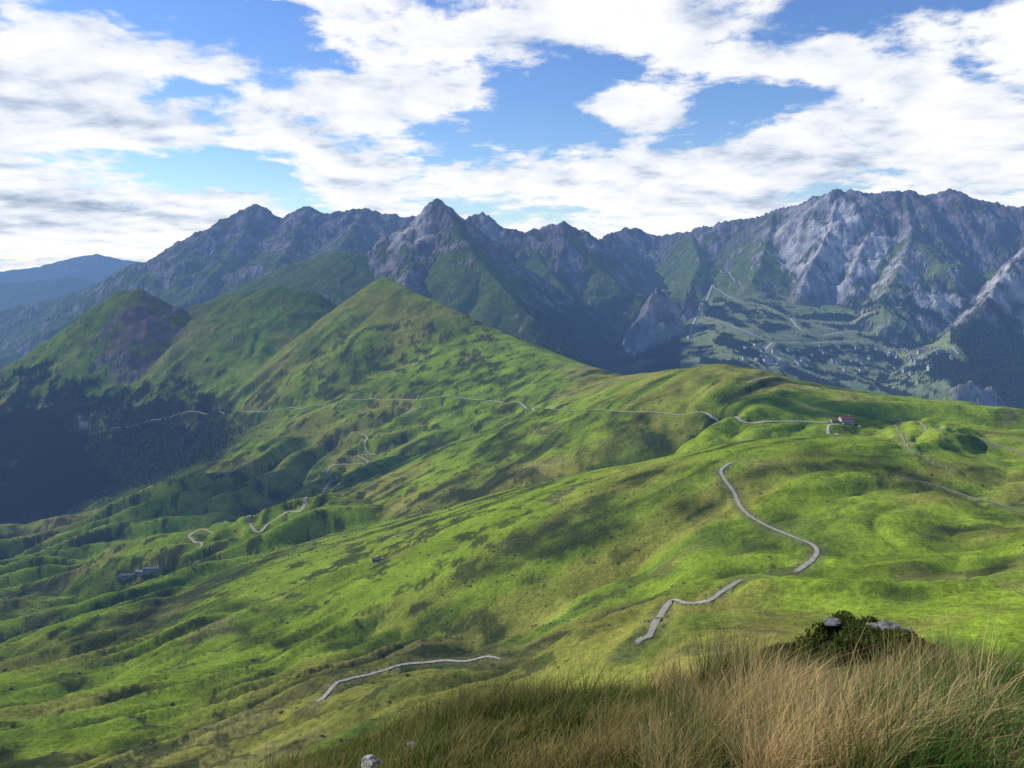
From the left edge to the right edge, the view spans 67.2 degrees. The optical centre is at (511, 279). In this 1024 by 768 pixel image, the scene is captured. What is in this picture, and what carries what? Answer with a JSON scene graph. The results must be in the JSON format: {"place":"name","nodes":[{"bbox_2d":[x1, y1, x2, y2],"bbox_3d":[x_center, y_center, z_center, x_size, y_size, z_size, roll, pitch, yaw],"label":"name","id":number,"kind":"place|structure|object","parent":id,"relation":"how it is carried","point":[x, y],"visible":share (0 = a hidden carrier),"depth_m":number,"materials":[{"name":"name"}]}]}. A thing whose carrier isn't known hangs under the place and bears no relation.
{"place":"outdoors","nodes":[
{"label":"outdoors","id":0,"kind":"place"},
{"bbox_2d":[316,655,500,701],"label":"mountain road","id":1,"kind":"structure","parent":0,"point":[331,688],"depth_m":498.37,"materials":[{"name":"grey asphalt"}]},
{"bbox_2d":[92,396,827,434],"bbox_3d":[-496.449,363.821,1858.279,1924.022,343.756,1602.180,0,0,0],"label":"mountain road","id":2,"kind":"structure","parent":0,"point":[710,415],"depth_m":1423.80,"materials":[{"name":"grey asphalt"}]},
{"bbox_2d":[0,188,1023,767],"bbox_3d":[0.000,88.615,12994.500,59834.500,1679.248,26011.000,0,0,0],"label":"terrain","id":3,"kind":"structure","parent":0,"point":[330,326],"depth_m":1335.65,"materials":[{"name":"green plant"}]},
{"bbox_2d":[121,573,133,579],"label":"stone barn","id":4,"kind":"structure","parent":3,"relation":"on","point":[126,576],"depth_m":1269.64,"materials":[{"name":"stone"}]},
{"bbox_2d":[135,569,142,575],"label":"stone barn","id":5,"kind":"structure","parent":3,"relation":"on","point":[138,572],"depth_m":1273.55,"materials":[{"name":"stone"}]},
{"bbox_2d":[142,566,156,573],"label":"stone barn","id":6,"kind":"structure","parent":3,"relation":"on","point":[147,570],"depth_m":1272.76,"materials":[{"name":"stone"}]},
{"bbox_2d":[157,562,162,569],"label":"stone barn","id":7,"kind":"structure","parent":3,"relation":"on","point":[159,564],"depth_m":1273.94,"materials":[{"name":"stone"}]},
{"bbox_2d":[188,529,212,548],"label":"farm track","id":8,"kind":"structure","parent":3,"relation":"on","point":[192,539],"depth_m":1357.60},
{"bbox_2d":[247,433,375,532],"bbox_3d":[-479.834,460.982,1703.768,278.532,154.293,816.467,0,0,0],"label":"farm track","id":9,"kind":"structure","parent":3,"relation":"on","point":[300,510],"depth_m":1358.98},
{"bbox_2d":[361,754,384,767],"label":"limestone rock","id":10,"kind":"object","parent":3,"relation":"on","point":[370,757],"visible":0.72,"depth_m":8.96,"materials":[{"name":"grey stone"}]},
{"bbox_2d":[372,556,379,562],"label":"shepherd hut","id":11,"kind":"object","parent":3,"relation":"on","point":[375,559],"visible":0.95,"depth_m":837.51,"materials":[{"name":"stone"}]},
{"bbox_2d":[0,268,1023,523],"bbox_3d":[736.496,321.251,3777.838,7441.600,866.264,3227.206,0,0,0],"label":"conifer forest","id":12,"kind":"object","parent":3,"relation":"on","point":[74,504],"visible":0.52,"depth_m":3742.32,"materials":[{"name":"green plant"}]},
{"bbox_2d":[0,366,1023,767],"bbox_3d":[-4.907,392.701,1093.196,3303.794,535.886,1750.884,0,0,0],"label":"shrubs","id":13,"kind":"object","parent":3,"relation":"on","point":[382,560],"visible":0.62,"depth_m":945.80,"materials":[{"name":"green plant"}]},
{"bbox_2d":[214,586,1023,767],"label":"tall grass","id":14,"kind":"structure","parent":3,"relation":"on","point":[928,713],"depth_m":7.29,"materials":[{"name":"beige plant"}]},
{"bbox_2d":[763,358,772,364],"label":"apartment block","id":15,"kind":"structure","parent":3,"relation":"on","point":[768,361],"depth_m":3850.58,"materials":[{"name":"stone"}]},
{"bbox_2d":[771,349,778,354],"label":"apartment block","id":16,"kind":"structure","parent":3,"relation":"on","point":[775,351],"depth_m":4049.36,"materials":[{"name":"stone"}]},
{"bbox_2d":[777,361,786,366],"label":"apartment block","id":17,"kind":"structure","parent":3,"relation":"on","point":[782,363],"depth_m":3841.74,"materials":[{"name":"concrete"}]},
{"bbox_2d":[796,361,803,366],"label":"apartment block","id":18,"kind":"structure","parent":3,"relation":"on","point":[800,363],"depth_m":3948.84,"materials":[{"name":"concrete"}]},
{"bbox_2d":[798,401,828,415],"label":"farm track","id":19,"kind":"structure","parent":3,"relation":"on","point":[814,409],"depth_m":1174.31,"materials":[{"name":"grey gravel"}]},
{"bbox_2d":[829,418,838,422],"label":"roadside cafe","id":20,"kind":"structure","parent":3,"relation":"on","point":[834,420],"depth_m":1104.08,"materials":[{"name":"stone"}]},
{"bbox_2d":[838,415,853,423],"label":"mountain hotel","id":21,"kind":"structure","parent":3,"relation":"on","point":[849,419],"depth_m":1106.31,"materials":[{"name":"tile"}]},
{"bbox_2d":[751,610,959,675],"bbox_3d":[8.307,10.111,19.323,6.940,4.591,5.843,0,0,0],"label":"heather shrub","id":22,"kind":"object","parent":3,"relation":"on","point":[839,637],"visible":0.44,"depth_m":17.54,"materials":[{"name":"green plant"}]},
{"bbox_2d":[821,617,914,636],"bbox_3d":[9.068,8.873,18.905,3.508,1.532,1.998,0,0,-15],"label":"rock outcrop","id":23,"kind":"object","parent":3,"relation":"on","point":[834,621],"visible":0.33,"depth_m":18.36,"materials":[{"name":"stone"}]},
{"bbox_2d":[888,351,895,355],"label":"apartment block","id":24,"kind":"structure","parent":3,"relation":"on","point":[892,353],"depth_m":4365.84,"materials":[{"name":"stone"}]},
{"bbox_2d":[895,425,933,461],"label":"farm track","id":25,"kind":"structure","parent":3,"relation":"on","point":[907,444],"depth_m":829.56,"materials":[{"name":"grey gravel"}]},
{"bbox_2d":[914,359,921,364],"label":"apartment block","id":26,"kind":"structure","parent":3,"relation":"on","point":[917,361],"depth_m":4014.53,"materials":[{"name":"concrete"}]},
{"bbox_2d":[926,365,933,370],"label":"apartment block","id":27,"kind":"structure","parent":3,"relation":"on","point":[928,367],"depth_m":3820.98,"materials":[{"name":"stone"}]},
{"bbox_2d":[877,414,1023,453],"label":"farm track","id":28,"kind":"structure","parent":3,"relation":"on","point":[922,424],"depth_m":947.95,"materials":[{"name":"grey gravel"}]},
{"bbox_2d":[921,481,1012,508],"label":"farm track","id":29,"kind":"structure","parent":3,"relation":"on","point":[968,496],"depth_m":704.50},
{"bbox_2d":[0,0,1023,271],"label":"sky","id":30,"kind":"structure","parent":0,"point":[129,129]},
{"bbox_2d":[635,579,744,643],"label":"mountain road","id":31,"kind":"structure","parent":0,"point":[662,611],"depth_m":404.94,"materials":[{"name":"grey asphalt"}]},
{"bbox_2d":[689,285,711,332],"bbox_3d":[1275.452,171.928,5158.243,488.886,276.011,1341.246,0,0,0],"label":"resort road","id":32,"kind":"structure","parent":0,"point":[699,310],"depth_m":4912.67,"materials":[{"name":"grey asphalt"}]},
{"bbox_2d":[720,270,796,298],"bbox_3d":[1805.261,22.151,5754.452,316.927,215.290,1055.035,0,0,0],"label":"resort road","id":33,"kind":"structure","parent":0,"point":[740,283],"depth_m":5614.64,"materials":[{"name":"grey asphalt"}]},
{"bbox_2d":[719,461,819,571],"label":"mountain road","id":34,"kind":"structure","parent":0,"point":[810,561],"depth_m":615.84,"materials":[{"name":"grey asphalt"}]},
{"bbox_2d":[712,285,867,322],"bbox_3d":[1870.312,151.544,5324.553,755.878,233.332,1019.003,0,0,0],"label":"resort road","id":35,"kind":"structure","parent":0,"point":[764,306],"depth_m":5039.93,"materials":[{"name":"grey asphalt"}]},
{"bbox_2d":[704,318,958,354],"bbox_3d":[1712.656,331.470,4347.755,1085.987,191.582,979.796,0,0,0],"label":"resort road","id":36,"kind":"structure","parent":0,"point":[955,350],"depth_m":4430.94,"materials":[{"name":"grey asphalt"}]},
{"bbox_2d":[826,424,838,434],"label":"mountain road","id":37,"kind":"structure","parent":0,"point":[827,427],"depth_m":1058.16,"materials":[{"name":"grey asphalt"}]},
{"bbox_2d":[790,318,880,334],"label":"resort road","id":38,"kind":"structure","parent":0,"point":[810,333],"depth_m":4672.74,"materials":[{"name":"grey asphalt"}]}
]}

